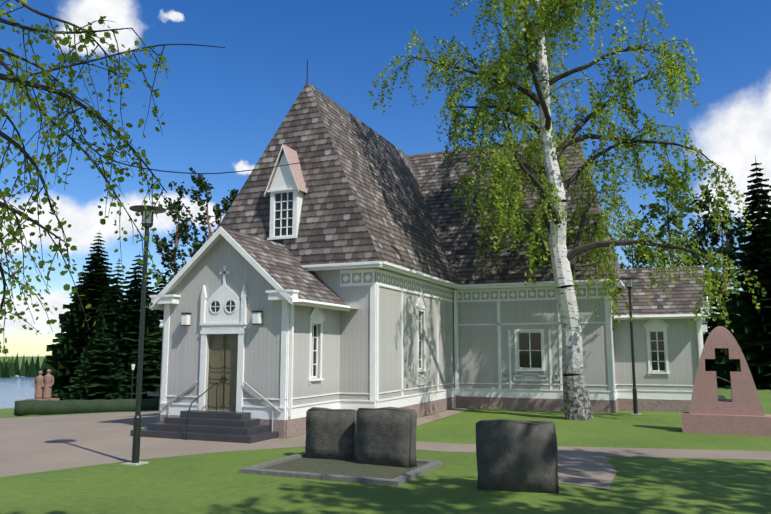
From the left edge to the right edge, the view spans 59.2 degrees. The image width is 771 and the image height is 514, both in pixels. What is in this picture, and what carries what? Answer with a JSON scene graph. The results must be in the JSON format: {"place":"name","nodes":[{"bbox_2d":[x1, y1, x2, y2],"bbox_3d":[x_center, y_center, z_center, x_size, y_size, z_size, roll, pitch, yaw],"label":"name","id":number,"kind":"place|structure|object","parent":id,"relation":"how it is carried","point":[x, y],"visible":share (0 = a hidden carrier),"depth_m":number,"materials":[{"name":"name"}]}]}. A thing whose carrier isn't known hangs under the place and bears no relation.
{"place":"outdoors","nodes":[
{"label":"outdoors","id":0,"kind":"place"},
{"bbox_2d":[0,375,35,408],"bbox_3d":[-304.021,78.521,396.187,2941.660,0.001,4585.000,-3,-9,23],"label":"lake","id":1,"kind":"structure","parent":0,"point":[16,388],"depth_m":405.66,"materials":[{"name":"blue liquid"}]},
{"bbox_2d":[0,410,159,425],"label":"footpath","id":2,"kind":"structure","parent":0,"point":[59,418],"depth_m":32.98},
{"bbox_2d":[0,417,305,476],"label":"forecourt paving","id":3,"kind":"structure","parent":0,"point":[33,448],"depth_m":19.70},
{"bbox_2d":[0,356,770,513],"bbox_3d":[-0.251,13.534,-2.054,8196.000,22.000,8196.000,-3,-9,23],"label":"ground","id":4,"kind":"structure","parent":0,"point":[213,483],"depth_m":13.91,"materials":[{"name":"green plant"}]},
{"bbox_2d":[0,352,44,377],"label":"shore forest","id":5,"kind":"object","parent":4,"relation":"on","point":[10,369],"visible":0.1,"depth_m":631.77,"materials":[{"name":"green plant"}]},
{"bbox_2d":[25,369,59,400],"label":"statue group","id":6,"kind":"object","parent":4,"relation":"on","point":[46,382],"visible":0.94,"depth_m":60.04,"materials":[{"name":"stone"}]},
{"bbox_2d":[43,269,83,389],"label":"spruce wood","id":7,"kind":"object","parent":4,"relation":"on","point":[56,340],"visible":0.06,"depth_m":88.73,"materials":[{"name":"green plant"}]},
{"bbox_2d":[37,233,120,399],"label":"spruce wood","id":8,"kind":"object","parent":4,"relation":"on","point":[93,289],"visible":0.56,"depth_m":81.82,"materials":[{"name":"green plant"}]},
{"bbox_2d":[14,398,159,415],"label":"hedge","id":9,"kind":"object","parent":4,"relation":"on","point":[36,407],"depth_m":47.57,"materials":[{"name":"green plant"}]},
{"bbox_2d":[63,263,126,399],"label":"spruce wood","id":10,"kind":"object","parent":4,"relation":"on","point":[105,316],"visible":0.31,"depth_m":76.93,"materials":[{"name":"green plant"}]},
{"bbox_2d":[64,323,126,399],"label":"spruce wood","id":11,"kind":"object","parent":4,"relation":"on","point":[105,384],"visible":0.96,"depth_m":63.72,"materials":[{"name":"green plant"}]},
{"bbox_2d":[76,252,162,399],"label":"spruce wood","id":12,"kind":"object","parent":4,"relation":"on","point":[127,329],"visible":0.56,"depth_m":72.33,"materials":[{"name":"green plant"}]},
{"bbox_2d":[131,363,134,398],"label":"park lamp","id":13,"kind":"object","parent":4,"relation":"on","point":[132,365],"visible":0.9,"depth_m":57.40,"materials":[{"name":"grey metal"}]},
{"bbox_2d":[111,331,161,398],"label":"spruce wood","id":14,"kind":"object","parent":4,"relation":"on","point":[152,384],"visible":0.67,"depth_m":61.87,"materials":[{"name":"green plant"}]},
{"bbox_2d":[122,205,165,465],"bbox_3d":[-6.078,1.977,16.909,0.900,6.560,0.900,-3,-9,23],"label":"street lamp","id":15,"kind":"object","parent":4,"relation":"on","point":[135,461],"visible":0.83,"depth_m":16.84,"materials":[{"name":"grey metal"}]},
{"bbox_2d":[152,270,167,350],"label":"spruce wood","id":16,"kind":"object","parent":4,"relation":"on","point":[161,312],"visible":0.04,"depth_m":91.67,"materials":[{"name":"green plant"}]},
{"bbox_2d":[148,181,203,285],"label":"tree","id":17,"kind":"object","parent":4,"relation":"on","point":[176,206],"visible":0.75,"depth_m":80.12,"materials":[{"name":"green plant"}]},
{"bbox_2d":[165,167,236,281],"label":"tree","id":18,"kind":"object","parent":4,"relation":"on","point":[200,183],"visible":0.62,"depth_m":74.40,"materials":[{"name":"green plant"}]},
{"bbox_2d":[222,189,238,205],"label":"tree","id":19,"kind":"object","parent":4,"relation":"on","point":[234,193],"visible":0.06,"depth_m":83.24,"materials":[{"name":"green plant"}]},
{"bbox_2d":[305,407,356,460],"bbox_3d":[-1.364,4.521,17.240,1.333,1.331,0.396,-3,-8,19],"label":"grave stone","id":20,"kind":"object","parent":4,"relation":"on","point":[331,434],"visible":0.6,"depth_m":17.08,"materials":[{"name":"grey stone"}]},
{"bbox_2d":[239,452,442,485],"bbox_3d":[-0.945,4.911,15.798,3.850,0.140,2.900,-3,-9,23],"label":"memorial base","id":21,"kind":"object","parent":4,"relation":"on","point":[299,465],"visible":0.65,"depth_m":15.30,"materials":[{"name":"stone"}]},
{"bbox_2d":[356,407,416,467],"bbox_3d":[0.019,4.335,16.281,1.517,1.429,0.425,-4,-9,28],"label":"grave stone","id":22,"kind":"object","parent":4,"relation":"on","point":[386,436],"visible":0.83,"depth_m":16.09,"materials":[{"name":"grey stone"}]},
{"bbox_2d":[130,59,731,443],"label":"church","id":23,"kind":"structure","parent":4,"relation":"on","point":[337,271],"depth_m":28.17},
{"bbox_2d":[417,408,470,425],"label":"path","id":24,"kind":"structure","parent":4,"relation":"on","point":[429,418],"depth_m":28.91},
{"bbox_2d":[476,419,558,493],"bbox_3d":[2.603,3.948,13.473,1.606,1.402,0.452,-2,-8,15],"label":"grave stone","id":25,"kind":"object","parent":4,"relation":"on","point":[517,455],"visible":0.9,"depth_m":13.29,"materials":[{"name":"grey stone"}]},
{"bbox_2d":[368,0,766,419],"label":"birch tree","id":26,"kind":"object","parent":4,"relation":"on","point":[549,184],"visible":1,"depth_m":28.30,"materials":[{"name":"green plant"}]},
{"bbox_2d":[558,454,616,488],"bbox_3d":[4.317,4.926,15.842,2.100,0.001,4.500,-3,-9,23],"label":"paved area","id":27,"kind":"object","parent":4,"relation":"on","point":[592,471],"visible":0.71,"depth_m":15.36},
{"bbox_2d":[619,277,640,414],"bbox_3d":[10.918,3.989,29.983,0.900,6.210,0.900,-3,-9,23],"label":"street lamp","id":28,"kind":"object","parent":4,"relation":"on","point":[629,285],"visible":0.96,"depth_m":29.94,"materials":[{"name":"grey metal"}]},
{"bbox_2d":[617,218,661,268],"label":"tree","id":29,"kind":"object","parent":4,"relation":"on","point":[629,252],"visible":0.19,"depth_m":81.11,"materials":[{"name":"green plant"}]},
{"bbox_2d":[626,165,734,321],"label":"tree","id":30,"kind":"object","parent":4,"relation":"on","point":[667,219],"visible":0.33,"depth_m":63.04,"materials":[{"name":"green plant"}]},
{"bbox_2d":[676,243,735,298],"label":"tree","id":31,"kind":"object","parent":4,"relation":"on","point":[705,264],"visible":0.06,"depth_m":81.43,"materials":[{"name":"green plant"}]},
{"bbox_2d":[674,184,745,371],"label":"tree","id":32,"kind":"object","parent":4,"relation":"on","point":[728,243],"visible":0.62,"depth_m":57.43,"materials":[{"name":"green plant"}]},
{"bbox_2d":[703,305,722,369],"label":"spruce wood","id":33,"kind":"object","parent":4,"relation":"on","point":[709,324],"visible":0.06,"depth_m":65.91,"materials":[{"name":"green plant"}]},
{"bbox_2d":[703,283,745,382],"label":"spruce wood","id":34,"kind":"object","parent":4,"relation":"on","point":[718,351],"visible":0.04,"depth_m":62.21,"materials":[{"name":"green plant"}]},
{"bbox_2d":[682,326,770,436],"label":"war memorial","id":35,"kind":"object","parent":4,"relation":"on","point":[741,413],"visible":0.98,"depth_m":22.66,"materials":[{"name":"pink stone"}]},
{"bbox_2d":[711,155,770,389],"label":"spruce wood","id":36,"kind":"object","parent":4,"relation":"on","point":[753,338],"visible":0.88,"depth_m":52.29,"materials":[{"name":"green plant"}]},
{"bbox_2d":[0,0,770,356],"label":"sky","id":37,"kind":"structure","parent":0,"point":[222,108],"materials":[{"name":"blue"}]},
{"bbox_2d":[416,441,770,459],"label":"path","id":38,"kind":"structure","parent":0,"point":[643,452],"depth_m":18.48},
{"bbox_3d":[-8.183,-6.180,4.967,11.138,19.112,9.739,-3,-9,23],"label":"maple tree wood","id":39,"kind":"object","parent":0,"visible":0},
{"bbox_2d":[0,258,56,362],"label":"branch","id":40,"kind":"object","parent":39,"relation":"attached to","point":[10,308],"visible":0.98,"depth_m":6.64,"materials":[{"name":"green plant"}]},
{"bbox_2d":[0,201,57,319],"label":"branch","id":41,"kind":"object","parent":39,"relation":"attached to","point":[4,246],"visible":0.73,"depth_m":7.60,"materials":[{"name":"green plant"}]},
{"bbox_2d":[0,191,95,329],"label":"branch","id":42,"kind":"object","parent":39,"relation":"attached to","point":[19,232],"visible":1,"depth_m":5.08,"materials":[{"name":"green plant"}]},
{"bbox_2d":[0,47,130,191],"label":"branch","id":43,"kind":"object","parent":39,"relation":"attached to","point":[16,85],"visible":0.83,"depth_m":5.70,"materials":[{"name":"green plant"}]},
{"bbox_2d":[0,0,132,138],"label":"branch","id":44,"kind":"object","parent":39,"relation":"attached to","point":[49,17],"visible":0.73,"depth_m":6.03,"materials":[{"name":"green plant"}]},
{"bbox_2d":[0,59,162,286],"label":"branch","id":45,"kind":"object","parent":39,"relation":"attached to","point":[23,99],"visible":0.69,"depth_m":7.39,"materials":[{"name":"green plant"}]},
{"bbox_2d":[0,49,45,249],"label":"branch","id":46,"kind":"object","parent":45,"relation":"on","point":[14,137],"visible":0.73,"depth_m":6.30,"materials":[{"name":"green plant"}]},
{"bbox_2d":[0,155,49,291],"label":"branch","id":47,"kind":"object","parent":46,"relation":"on","point":[14,239],"visible":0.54,"depth_m":5.76,"materials":[{"name":"green plant"}]},
{"bbox_2d":[0,71,166,243],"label":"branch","id":48,"kind":"object","parent":39,"relation":"attached to","point":[38,86],"visible":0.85,"depth_m":5.85,"materials":[{"name":"green plant"}]},
{"bbox_2d":[0,131,76,275],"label":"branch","id":49,"kind":"object","parent":48,"relation":"attached to","point":[33,181],"visible":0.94,"depth_m":5.32,"materials":[{"name":"green plant"}]},
{"bbox_2d":[3,100,309,196],"bbox_3d":[-1.877,-0.912,5.936,2.453,0.903,0.746,2,-8,-11],"label":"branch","id":50,"kind":"object","parent":48,"relation":"attached to","point":[49,159],"visible":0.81,"depth_m":5.90,"materials":[{"name":"green plant"}]},
{"bbox_2d":[0,39,224,137],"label":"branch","id":51,"kind":"object","parent":39,"relation":"attached to","point":[110,69],"visible":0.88,"depth_m":5.94,"materials":[{"name":"green plant"}]},
{"bbox_2d":[0,11,166,110],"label":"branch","id":52,"kind":"object","parent":51,"relation":"on","point":[89,31],"visible":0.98,"depth_m":5.44,"materials":[{"name":"green plant"}]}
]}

